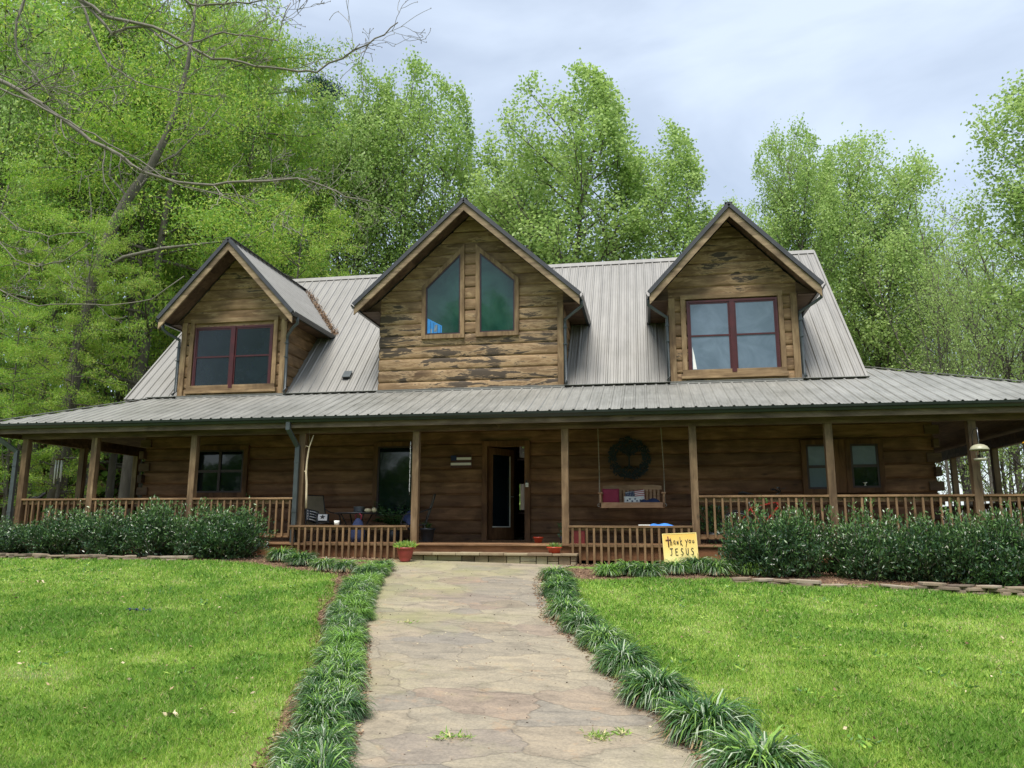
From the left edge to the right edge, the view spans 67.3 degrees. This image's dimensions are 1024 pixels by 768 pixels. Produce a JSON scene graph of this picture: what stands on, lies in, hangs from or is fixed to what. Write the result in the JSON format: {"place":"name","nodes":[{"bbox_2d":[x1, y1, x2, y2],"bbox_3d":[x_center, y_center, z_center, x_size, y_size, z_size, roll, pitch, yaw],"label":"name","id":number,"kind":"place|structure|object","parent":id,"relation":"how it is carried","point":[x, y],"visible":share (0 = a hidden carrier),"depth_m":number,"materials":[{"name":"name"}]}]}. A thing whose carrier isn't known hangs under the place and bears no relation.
{"place":"outdoors","nodes":[
{"label":"outdoors","id":0,"kind":"place"},
{"bbox_2d":[0,544,1023,767],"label":"ground","id":1,"kind":"structure","parent":0,"point":[270,732],"depth_m":7.94,"materials":[{"name":"plant"}]},
{"bbox_2d":[0,36,61,278],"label":"woodland tree","id":2,"kind":"object","parent":1,"relation":"on","point":[4,105],"visible":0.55,"depth_m":29.42,"materials":[{"name":"green plant"}]},
{"bbox_2d":[0,0,74,226],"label":"woodland tree","id":3,"kind":"object","parent":1,"relation":"on","point":[35,45],"visible":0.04,"depth_m":49.02,"materials":[{"name":"green plant"}]},
{"bbox_2d":[0,295,80,531],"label":"feathery tree","id":4,"kind":"object","parent":1,"relation":"on","point":[14,352],"visible":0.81,"depth_m":22.92,"materials":[{"name":"green plant"}]},
{"bbox_2d":[3,47,80,525],"bbox_3d":[-21.908,-3.925,34.605,4.653,23.078,4.063,-1,-11,8],"label":"woodland tree","id":5,"kind":"object","parent":1,"relation":"on","point":[32,330],"visible":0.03,"depth_m":34.93,"materials":[{"name":"green plant"}]},
{"bbox_2d":[0,150,95,482],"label":"feathery tree","id":6,"kind":"object","parent":1,"relation":"on","point":[6,263],"visible":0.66,"depth_m":26.56,"materials":[{"name":"green plant"}]},
{"bbox_2d":[0,14,141,523],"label":"woodland tree","id":7,"kind":"object","parent":1,"relation":"on","point":[73,219],"visible":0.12,"depth_m":32.15,"materials":[{"name":"green plant"}]},
{"bbox_2d":[0,386,143,525],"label":"wood","id":8,"kind":"object","parent":1,"relation":"on","point":[103,471],"visible":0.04,"depth_m":40.04,"materials":[{"name":"green plant"}]},
{"bbox_2d":[0,200,166,498],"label":"feathery tree","id":9,"kind":"object","parent":1,"relation":"on","point":[73,320],"visible":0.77,"depth_m":25.29,"materials":[{"name":"green plant"}]},
{"bbox_2d":[0,553,193,561],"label":"stone edging","id":10,"kind":"object","parent":1,"relation":"on","point":[46,556],"visible":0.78,"depth_m":14.40,"materials":[{"name":"stone"}]},
{"bbox_2d":[0,0,204,444],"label":"feathery tree","id":11,"kind":"object","parent":1,"relation":"on","point":[11,17],"visible":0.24,"depth_m":31.53,"materials":[{"name":"green plant"}]},
{"bbox_2d":[37,0,183,335],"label":"woodland tree","id":12,"kind":"object","parent":1,"relation":"on","point":[70,5],"visible":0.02,"depth_m":35.26,"materials":[{"name":"green plant"}]},
{"bbox_2d":[32,47,206,514],"bbox_3d":[-18.400,-5.325,36.499,8.119,26.927,8.380,-5,-12,26],"label":"woodland tree","id":13,"kind":"object","parent":1,"relation":"on","point":[102,383],"visible":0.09,"depth_m":35.70,"materials":[{"name":"green plant"}]},
{"bbox_2d":[52,0,208,393],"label":"woodland tree","id":14,"kind":"object","parent":1,"relation":"on","point":[130,386],"visible":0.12,"depth_m":33.94,"materials":[{"name":"green plant"}]},
{"bbox_2d":[9,50,253,518],"bbox_3d":[-18.965,-4.191,38.326,12.261,25.272,12.265,9,-14,-39],"label":"feathery tree","id":15,"kind":"object","parent":1,"relation":"on","point":[113,465],"visible":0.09,"depth_m":36.29,"materials":[{"name":"green plant"}]},
{"bbox_2d":[1,0,366,516],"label":"feathery tree","id":16,"kind":"object","parent":1,"relation":"on","point":[140,353],"visible":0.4,"depth_m":32.16,"materials":[{"name":"green plant"}]},
{"bbox_2d":[0,0,371,525],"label":"leaning tree","id":17,"kind":"object","parent":1,"relation":"on","point":[154,159],"visible":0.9,"depth_m":27.60,"materials":[{"name":"green plant"}]},
{"bbox_2d":[24,553,398,575],"bbox_3d":[-8.064,3.393,14.768,12.300,0.285,2.600,-2,-11,10],"label":"mulch bed","id":18,"kind":"object","parent":1,"relation":"on","point":[271,564],"visible":0.26,"depth_m":14.27,"materials":[{"name":"brown soil"}]},
{"bbox_2d":[0,515,42,553],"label":"laurel shrub","id":19,"kind":"object","parent":18,"relation":"on","point":[8,543],"visible":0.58,"depth_m":15.27,"materials":[{"name":"green plant"}]},
{"bbox_2d":[1,498,103,554],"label":"laurel shrub","id":20,"kind":"object","parent":18,"relation":"on","point":[52,539],"visible":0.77,"depth_m":15.12,"materials":[{"name":"green plant"}]},
{"bbox_2d":[67,498,139,555],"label":"laurel shrub","id":21,"kind":"object","parent":18,"relation":"on","point":[95,538],"visible":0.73,"depth_m":14.98,"materials":[{"name":"green plant"}]},
{"bbox_2d":[109,495,185,556],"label":"laurel shrub","id":22,"kind":"object","parent":18,"relation":"on","point":[148,540],"visible":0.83,"depth_m":14.84,"materials":[{"name":"green plant"}]},
{"bbox_2d":[159,497,249,557],"bbox_3d":[-5.984,2.823,14.907,1.990,1.259,1.444,1,-11,-3],"label":"laurel shrub","id":23,"kind":"object","parent":18,"relation":"on","point":[183,547],"visible":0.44,"depth_m":14.66,"materials":[{"name":"green plant"}]},
{"bbox_2d":[173,493,277,560],"bbox_3d":[-5.483,2.765,14.797,1.914,1.372,1.388,-2,-11,13],"label":"laurel shrub","id":24,"kind":"object","parent":18,"relation":"on","point":[239,544],"visible":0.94,"depth_m":14.45,"materials":[{"name":"green plant"}]},
{"bbox_2d":[281,550,320,564],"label":"grass clump","id":25,"kind":"object","parent":18,"relation":"on","point":[302,558],"visible":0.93,"depth_m":13.61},
{"bbox_2d":[0,0,430,324],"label":"bare tree","id":26,"kind":"object","parent":1,"relation":"on","point":[43,106],"visible":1,"depth_m":8.88,"materials":[{"name":"grey plant"}]},
{"bbox_2d":[146,0,286,351],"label":"woodland tree","id":27,"kind":"object","parent":1,"relation":"on","point":[189,273],"visible":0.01,"depth_m":43.72,"materials":[{"name":"green plant"}]},
{"bbox_2d":[177,0,270,255],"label":"woodland tree","id":28,"kind":"object","parent":1,"relation":"on","point":[238,16],"visible":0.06,"depth_m":46.48,"materials":[{"name":"green plant"}]},
{"bbox_2d":[143,0,360,357],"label":"feathery tree","id":29,"kind":"object","parent":1,"relation":"on","point":[301,93],"visible":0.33,"depth_m":36.02,"materials":[{"name":"green plant"}]},
{"bbox_2d":[198,40,306,265],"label":"woodland tree","id":30,"kind":"object","parent":1,"relation":"on","point":[260,146],"visible":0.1,"depth_m":44.42,"materials":[{"name":"green plant"}]},
{"bbox_2d":[209,0,313,148],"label":"woodland tree","id":31,"kind":"object","parent":1,"relation":"on","point":[269,19],"visible":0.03,"depth_m":60.47,"materials":[{"name":"green plant"}]},
{"bbox_2d":[213,82,338,274],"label":"poplar tree","id":32,"kind":"object","parent":1,"relation":"on","point":[283,184],"visible":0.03,"depth_m":46.35,"materials":[{"name":"green plant"}]},
{"bbox_2d":[194,185,366,278],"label":"feathery tree","id":33,"kind":"object","parent":1,"relation":"on","point":[305,271],"visible":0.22,"depth_m":30.69,"materials":[{"name":"green plant"}]},
{"bbox_2d":[263,69,348,278],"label":"conifer tree","id":34,"kind":"object","parent":1,"relation":"on","point":[331,89],"visible":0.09,"depth_m":48.11,"materials":[{"name":"green plant"}]},
{"bbox_2d":[268,570,352,767],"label":"mulch bed","id":35,"kind":"object","parent":1,"relation":"on","point":[290,707],"visible":0.12,"depth_m":6.31,"materials":[{"name":"brown soil"}]},
{"bbox_2d":[262,740,321,767],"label":"grass clump","id":36,"kind":"object","parent":35,"relation":"on","point":[282,755],"visible":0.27,"depth_m":4.99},
{"bbox_2d":[262,724,338,758],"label":"grass clump","id":37,"kind":"object","parent":35,"relation":"on","point":[285,740],"visible":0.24,"depth_m":5.26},
{"bbox_2d":[279,689,348,726],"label":"grass clump","id":38,"kind":"object","parent":35,"relation":"on","point":[311,702],"visible":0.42,"depth_m":5.90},
{"bbox_2d":[287,676,340,706],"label":"grass clump","id":39,"kind":"object","parent":35,"relation":"on","point":[309,688],"visible":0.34,"depth_m":6.29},
{"bbox_2d":[284,700,351,734],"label":"grass clump","id":40,"kind":"object","parent":35,"relation":"on","point":[308,716],"visible":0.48,"depth_m":5.70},
{"bbox_2d":[280,743,366,767],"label":"grass clump","id":41,"kind":"object","parent":35,"relation":"on","point":[337,763],"visible":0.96,"depth_m":4.78,"materials":[{"name":"plant"}]},
{"bbox_2d":[286,736,362,767],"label":"grass clump","id":42,"kind":"object","parent":35,"relation":"on","point":[327,748],"visible":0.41,"depth_m":5.00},
{"bbox_2d":[294,663,356,693],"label":"grass clump","id":43,"kind":"object","parent":35,"relation":"on","point":[314,675],"visible":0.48,"depth_m":6.65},
{"bbox_2d":[287,720,365,754],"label":"grass clump","id":44,"kind":"object","parent":35,"relation":"on","point":[340,736],"visible":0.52,"depth_m":5.30,"materials":[{"name":"plant"}]},
{"bbox_2d":[300,713,359,738],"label":"grass clump","id":45,"kind":"object","parent":35,"relation":"on","point":[342,724],"visible":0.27,"depth_m":5.61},
{"bbox_2d":[306,644,358,666],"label":"grass clump","id":46,"kind":"object","parent":35,"relation":"on","point":[321,655],"visible":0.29,"depth_m":7.37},
{"bbox_2d":[318,684,376,723],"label":"grass clump","id":47,"kind":"object","parent":35,"relation":"on","point":[357,707],"visible":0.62,"depth_m":5.97,"materials":[{"name":"plant"}]},
{"bbox_2d":[322,628,373,653],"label":"grass clump","id":48,"kind":"object","parent":35,"relation":"on","point":[352,636],"visible":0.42,"depth_m":7.89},
{"bbox_2d":[322,655,374,683],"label":"grass clump","id":49,"kind":"object","parent":35,"relation":"on","point":[352,665],"visible":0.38,"depth_m":6.96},
{"bbox_2d":[286,46,417,277],"bbox_3d":[-8.118,-4.610,39.416,7.027,26.843,7.227,7,-13,-33],"label":"poplar tree","id":50,"kind":"object","parent":1,"relation":"on","point":[344,148],"visible":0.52,"depth_m":39.08,"materials":[{"name":"green plant"}]},
{"bbox_2d":[326,45,487,276],"bbox_3d":[-5.616,-4.678,40.450,8.830,27.762,8.463,-2,-11,13],"label":"poplar tree","id":51,"kind":"object","parent":1,"relation":"on","point":[422,117],"visible":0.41,"depth_m":39.66,"materials":[{"name":"green plant"}]},
{"bbox_2d":[411,552,578,564],"bbox_3d":[-0.349,3.298,14.364,3.160,0.298,0.402,-2,-11,10],"label":"stone step","id":52,"kind":"object","parent":1,"relation":"on","point":[540,558],"visible":0.69,"depth_m":14.22,"materials":[{"name":"stone"}]},
{"bbox_2d":[0,197,1023,572],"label":"log house","id":53,"kind":"structure","parent":1,"relation":"on","point":[722,351],"depth_m":17.05,"materials":[{"name":"brown wood"}]},
{"bbox_2d":[196,445,249,497],"bbox_3d":[-6.946,2.074,18.279,1.440,1.230,0.080,-2,-11,10],"label":"window","id":54,"kind":"structure","parent":53,"relation":"in","point":[223,470],"depth_m":18.25,"materials":[{"name":"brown wood"}]},
{"bbox_2d":[303,495,340,540],"bbox_3d":[-4.160,2.910,16.722,0.735,1.007,0.597,-10,-15,44],"label":"patio chair","id":55,"kind":"object","parent":53,"relation":"on","point":[315,502],"visible":0.66,"depth_m":16.95,"materials":[{"name":"black fabric"}]},
{"bbox_2d":[371,441,412,520],"bbox_3d":[-2.633,2.204,17.482,1.100,1.780,0.080,-2,-11,10],"label":"window","id":56,"kind":"structure","parent":53,"relation":"in","point":[392,463],"depth_m":17.51,"materials":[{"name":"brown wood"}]},
{"bbox_2d":[373,501,424,541],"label":"potted fern","id":57,"kind":"object","parent":53,"relation":"on","point":[388,518],"visible":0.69,"depth_m":16.54,"materials":[{"name":"green plant"}]},
{"bbox_2d":[488,448,513,539],"bbox_3d":[-0.232,2.490,17.464,0.105,2.040,0.820,-10,-14,42],"label":"front door","id":58,"kind":"structure","parent":53,"relation":"in","point":[501,461],"depth_m":17.48,"materials":[{"name":"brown wood"}]},
{"bbox_2d":[607,436,651,479],"bbox_3d":[2.542,1.594,16.634,0.952,0.964,0.109,-2,-11,10],"label":"wall ornament","id":59,"kind":"object","parent":53,"relation":"attached to","point":[629,449],"depth_m":16.63,"materials":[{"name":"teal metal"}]},
{"bbox_2d":[597,427,666,509],"bbox_3d":[2.434,1.461,15.743,1.371,2.185,0.610,-2,-11,10],"label":"porch swing","id":60,"kind":"object","parent":53,"relation":"hanging from","point":[620,504],"visible":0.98,"depth_m":15.63,"materials":[{"name":"brown wood"}]},
{"bbox_2d":[690,505,734,543],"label":"potted shrub","id":61,"kind":"object","parent":53,"relation":"on","point":[710,523],"visible":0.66,"depth_m":15.12,"materials":[{"name":"green plant"}]},
{"bbox_2d":[800,440,836,493],"bbox_3d":[6.354,1.717,15.965,0.650,1.120,0.080,-2,-11,10],"label":"window","id":62,"kind":"structure","parent":53,"relation":"in","point":[813,467],"depth_m":15.97,"materials":[{"name":"brown wood"}]},
{"bbox_2d":[844,439,886,492],"bbox_3d":[7.255,1.680,15.811,0.740,1.100,0.080,-2,-11,10],"label":"window","id":63,"kind":"structure","parent":53,"relation":"in","point":[864,457],"depth_m":15.79,"materials":[{"name":"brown wood"}]},
{"bbox_2d":[1,562,1023,750],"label":"lawn weeds","id":64,"kind":"object","parent":1,"relation":"on","point":[862,743],"visible":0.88,"depth_m":7.92,"materials":[{"name":"green plant"}]},
{"bbox_2d":[13,561,1020,758],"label":"lawn litter","id":65,"kind":"object","parent":1,"relation":"on","point":[844,727],"visible":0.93,"depth_m":7.90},
{"bbox_2d":[27,552,1023,767],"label":"mulch chips","id":66,"kind":"object","parent":1,"relation":"on","point":[254,763],"visible":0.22,"depth_m":10.04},
{"bbox_2d":[487,134,565,509],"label":"poplar tree","id":67,"kind":"object","parent":1,"relation":"on","point":[521,451],"visible":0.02,"depth_m":40.38,"materials":[{"name":"green plant"}]},
{"bbox_2d":[463,48,656,264],"bbox_3d":[2.115,-4.123,36.490,10.146,25.164,9.890,1,-11,-6],"label":"poplar tree","id":68,"kind":"object","parent":1,"relation":"on","point":[605,109],"visible":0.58,"depth_m":36.48,"materials":[{"name":"green plant"}]},
{"bbox_2d":[540,597,593,619],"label":"grass clump","id":69,"kind":"object","parent":1,"relation":"on","point":[555,610],"visible":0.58,"depth_m":9.48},
{"bbox_2d":[555,610,608,633],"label":"grass clump","id":70,"kind":"object","parent":1,"relation":"on","point":[576,617],"visible":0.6,"depth_m":8.78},
{"bbox_2d":[569,623,633,650],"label":"grass clump","id":71,"kind":"object","parent":1,"relation":"on","point":[608,632],"visible":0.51,"depth_m":8.11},
{"bbox_2d":[587,636,660,674],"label":"grass clump","id":72,"kind":"object","parent":1,"relation":"on","point":[607,651],"visible":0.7,"depth_m":7.27,"materials":[{"name":"plant"}]},
{"bbox_2d":[608,662,700,710],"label":"grass clump","id":73,"kind":"object","parent":1,"relation":"on","point":[633,682],"visible":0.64,"depth_m":6.35,"materials":[{"name":"plant"}]},
{"bbox_2d":[604,115,714,259],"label":"slender tree","id":74,"kind":"object","parent":1,"relation":"on","point":[692,177],"visible":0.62,"depth_m":35.21,"materials":[{"name":"green plant"}]},
{"bbox_2d":[630,676,704,712],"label":"grass clump","id":75,"kind":"object","parent":1,"relation":"on","point":[670,694],"visible":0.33,"depth_m":6.21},
{"bbox_2d":[645,688,769,750],"bbox_3d":[1.431,2.453,5.709,0.927,0.305,0.971,-7,-12,32],"label":"grass clump","id":76,"kind":"object","parent":1,"relation":"on","point":[706,703],"visible":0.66,"depth_m":5.59,"materials":[{"name":"plant"}]},
{"bbox_2d":[678,704,767,751],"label":"grass clump","id":77,"kind":"object","parent":1,"relation":"on","point":[748,720],"visible":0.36,"depth_m":5.44,"materials":[{"name":"plant"}]},
{"bbox_2d":[682,721,835,767],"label":"grass clump","id":78,"kind":"object","parent":1,"relation":"on","point":[781,751],"visible":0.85,"depth_m":4.89,"materials":[{"name":"plant"}]},
{"bbox_2d":[560,564,969,591],"bbox_3d":[7.080,3.283,12.233,13.000,0.604,2.300,-2,-11,10],"label":"mulch bed","id":79,"kind":"object","parent":1,"relation":"on","point":[864,581],"visible":0.25,"depth_m":12.61,"materials":[{"name":"brown soil"}]},
{"bbox_2d":[625,560,669,576],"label":"grass clump","id":80,"kind":"object","parent":79,"relation":"on","point":[649,569],"visible":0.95,"depth_m":12.50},
{"bbox_2d":[656,558,695,573],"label":"grass clump","id":81,"kind":"object","parent":79,"relation":"on","point":[676,566],"visible":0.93,"depth_m":12.83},
{"bbox_2d":[662,532,698,563],"bbox_3d":[3.000,2.974,13.676,0.604,0.641,0.033,-4,-19,7],"label":"yellow sign","id":82,"kind":"object","parent":79,"relation":"on","point":[676,545],"visible":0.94,"depth_m":13.71,"materials":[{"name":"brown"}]},
{"bbox_2d":[693,557,739,574],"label":"grass clump","id":83,"kind":"object","parent":79,"relation":"on","point":[719,568],"visible":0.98,"depth_m":12.76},
{"bbox_2d":[709,496,819,577],"bbox_3d":[4.275,2.610,13.057,1.701,1.486,1.447,-1,-11,6],"label":"laurel shrub","id":84,"kind":"object","parent":79,"relation":"on","point":[745,546],"visible":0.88,"depth_m":12.77,"materials":[{"name":"green plant"}]},
{"bbox_2d":[755,500,840,577],"bbox_3d":[4.761,2.653,13.028,1.218,1.406,1.391,10,-15,-44],"label":"laurel shrub","id":85,"kind":"object","parent":79,"relation":"on","point":[811,563],"visible":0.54,"depth_m":12.75,"materials":[{"name":"green plant"}]},
{"bbox_2d":[809,497,924,580],"bbox_3d":[5.809,2.618,12.785,1.879,1.461,1.364,-1,-11,4],"label":"laurel shrub","id":86,"kind":"object","parent":79,"relation":"on","point":[850,560],"visible":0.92,"depth_m":12.58,"materials":[{"name":"green plant"}]},
{"bbox_2d":[859,501,968,581],"bbox_3d":[6.516,2.606,12.728,1.802,1.500,1.307,-2,-11,11],"label":"laurel shrub","id":87,"kind":"object","parent":79,"relation":"on","point":[916,567],"visible":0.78,"depth_m":12.37,"materials":[{"name":"green plant"}]},
{"bbox_2d":[910,498,1013,584],"bbox_3d":[7.304,2.592,12.574,1.644,1.513,1.397,2,-11,-9],"label":"laurel shrub","id":88,"kind":"object","parent":79,"relation":"on","point":[964,571],"visible":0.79,"depth_m":12.24,"materials":[{"name":"green plant"}]},
{"bbox_2d":[946,499,1023,586],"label":"laurel shrub","id":89,"kind":"object","parent":79,"relation":"on","point":[1011,570],"visible":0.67,"depth_m":12.16,"materials":[{"name":"green plant"}]},
{"bbox_2d":[725,738,833,767],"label":"grass clump","id":90,"kind":"object","parent":1,"relation":"on","point":[780,766],"visible":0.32,"depth_m":4.77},
{"bbox_2d":[731,577,867,588],"bbox_3d":[4.438,3.084,11.916,2.047,0.151,0.250,-2,-11,12],"label":"stone edging","id":91,"kind":"object","parent":1,"relation":"on","point":[802,582],"visible":0.81,"depth_m":11.88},
{"bbox_2d":[749,112,859,333],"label":"poplar tree","id":92,"kind":"object","parent":1,"relation":"on","point":[784,209],"visible":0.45,"depth_m":35.58,"materials":[{"name":"green plant"}]},
{"bbox_2d":[812,122,947,372],"bbox_3d":[17.420,-2.124,36.823,7.095,23.308,7.297,0,-11,0],"label":"poplar tree","id":93,"kind":"object","parent":1,"relation":"on","point":[855,201],"visible":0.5,"depth_m":36.63,"materials":[{"name":"green plant"}]},
{"bbox_2d":[842,163,1022,520],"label":"slender tree","id":94,"kind":"object","parent":1,"relation":"on","point":[959,459],"visible":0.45,"depth_m":33.88,"materials":[{"name":"green plant"}]},
{"bbox_2d":[900,230,974,525],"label":"woodland tree","id":95,"kind":"object","parent":1,"relation":"on","point":[939,330],"visible":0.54,"depth_m":29.21,"materials":[{"name":"green plant"}]},
{"bbox_2d":[901,193,993,519],"bbox_3d":[20.718,0.380,36.086,4.467,18.584,3.869,9,-14,-41],"label":"woodland tree","id":96,"kind":"object","parent":1,"relation":"on","point":[953,255],"visible":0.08,"depth_m":36.53,"materials":[{"name":"green plant"}]},
{"bbox_2d":[880,582,1023,596],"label":"stone edging","id":97,"kind":"object","parent":1,"relation":"on","point":[993,589],"visible":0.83,"depth_m":11.36,"materials":[{"name":"stone"}]},
{"bbox_2d":[900,167,1023,490],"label":"slender tree","id":98,"kind":"object","parent":1,"relation":"on","point":[942,220],"visible":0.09,"depth_m":42.40,"materials":[{"name":"green plant"}]},
{"bbox_2d":[901,180,1023,478],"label":"slender tree","id":99,"kind":"object","parent":1,"relation":"on","point":[1008,373],"visible":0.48,"depth_m":30.66,"materials":[{"name":"green plant"}]},
{"bbox_2d":[922,226,1023,516],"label":"woodland tree","id":100,"kind":"object","parent":1,"relation":"on","point":[960,343],"visible":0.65,"depth_m":27.68,"materials":[{"name":"green plant"}]},
{"bbox_2d":[942,235,1023,501],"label":"woodland tree","id":101,"kind":"object","parent":1,"relation":"on","point":[1004,476],"visible":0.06,"depth_m":41.39,"materials":[{"name":"green plant"}]},
{"bbox_2d":[953,68,1023,381],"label":"poplar tree","id":102,"kind":"object","parent":1,"relation":"on","point":[1007,188],"visible":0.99,"depth_m":28.68,"materials":[{"name":"green plant"}]},
{"bbox_2d":[955,227,1023,520],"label":"woodland tree","id":103,"kind":"object","parent":1,"relation":"on","point":[1020,481],"visible":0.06,"depth_m":42.65,"materials":[{"name":"green plant"}]},
{"bbox_2d":[977,260,1023,531],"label":"woodland tree","id":104,"kind":"object","parent":1,"relation":"on","point":[1016,456],"visible":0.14,"depth_m":37.85,"materials":[{"name":"green plant"}]},
{"bbox_2d":[1,0,1023,520],"label":"sky","id":105,"kind":"structure","parent":0,"point":[722,70],"materials":[{"name":"white"}]},
{"bbox_2d":[346,560,713,767],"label":"path","id":106,"kind":"structure","parent":0,"point":[550,732],"depth_m":6.80,"materials":[{"name":"stone"}]},
{"bbox_2d":[392,539,417,561],"bbox_3d":[-1.935,3.051,14.136,0.508,0.412,0.546,-2,-11,10],"label":"flower pot","id":107,"kind":"object","parent":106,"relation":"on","point":[405,548],"visible":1,"depth_m":14.02,"materials":[{"name":"red ceramic"}]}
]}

